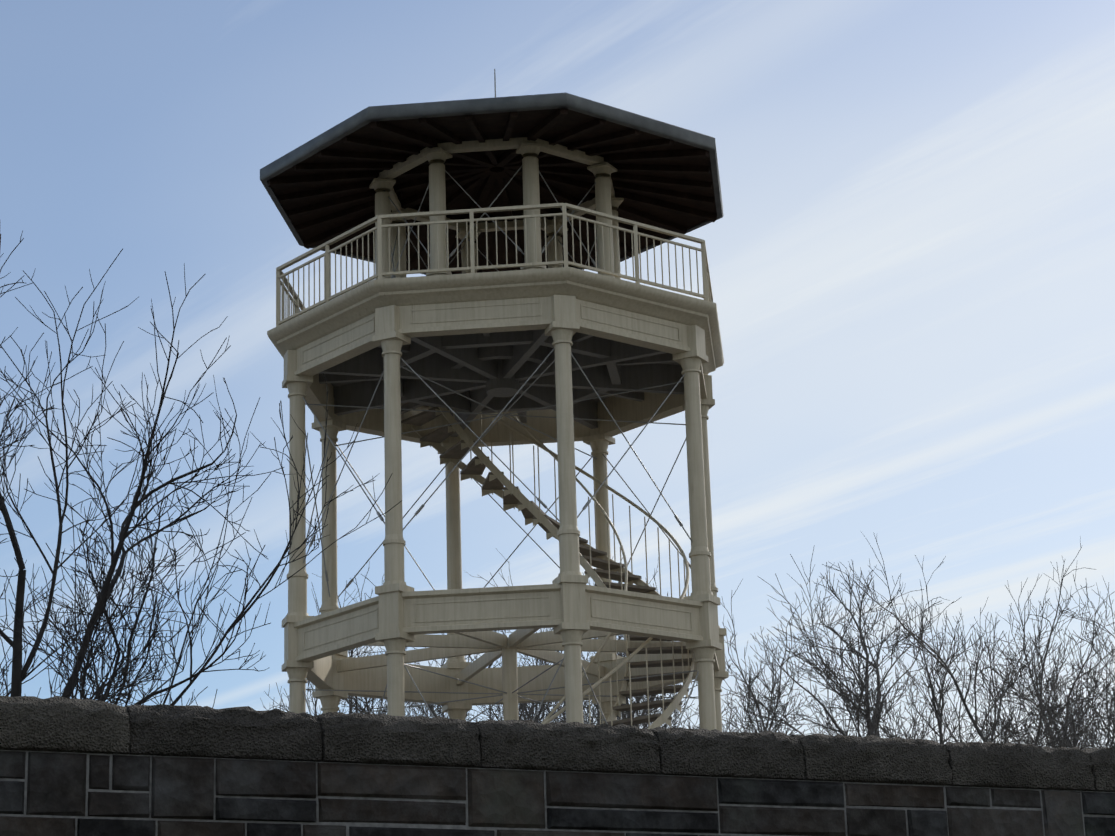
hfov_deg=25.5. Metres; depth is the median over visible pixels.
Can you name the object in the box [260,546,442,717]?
tree
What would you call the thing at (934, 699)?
tree
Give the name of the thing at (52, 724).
retaining wall cap
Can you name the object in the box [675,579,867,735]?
tree
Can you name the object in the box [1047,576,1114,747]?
tree
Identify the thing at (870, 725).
tree
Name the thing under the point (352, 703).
tree
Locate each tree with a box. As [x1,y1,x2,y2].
[0,231,401,707]
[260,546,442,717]
[307,630,552,721]
[350,561,638,724]
[466,552,638,724]
[500,558,803,734]
[559,557,760,732]
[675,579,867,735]
[721,545,1114,748]
[822,532,1113,748]
[843,543,1114,747]
[954,565,1114,747]
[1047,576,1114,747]
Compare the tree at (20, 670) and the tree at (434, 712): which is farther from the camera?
the tree at (434, 712)
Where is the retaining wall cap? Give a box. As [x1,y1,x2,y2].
[0,695,1114,791]
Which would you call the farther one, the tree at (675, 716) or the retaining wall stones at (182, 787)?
the tree at (675, 716)
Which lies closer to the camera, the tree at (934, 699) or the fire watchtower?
the fire watchtower
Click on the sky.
(911, 252)
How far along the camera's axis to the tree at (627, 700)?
37.08 m
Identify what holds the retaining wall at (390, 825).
on the ground
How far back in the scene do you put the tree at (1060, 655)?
44.00 m
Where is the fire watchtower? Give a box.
[260,69,728,731]
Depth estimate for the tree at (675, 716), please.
43.12 m
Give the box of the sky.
[0,0,1114,747]
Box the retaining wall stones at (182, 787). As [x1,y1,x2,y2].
[0,751,1114,835]
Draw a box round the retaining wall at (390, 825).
[0,750,1114,835]
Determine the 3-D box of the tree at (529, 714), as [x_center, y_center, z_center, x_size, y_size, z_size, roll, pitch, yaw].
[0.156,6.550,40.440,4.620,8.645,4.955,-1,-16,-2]
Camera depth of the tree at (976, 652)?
38.85 m
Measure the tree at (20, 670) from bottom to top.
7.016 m

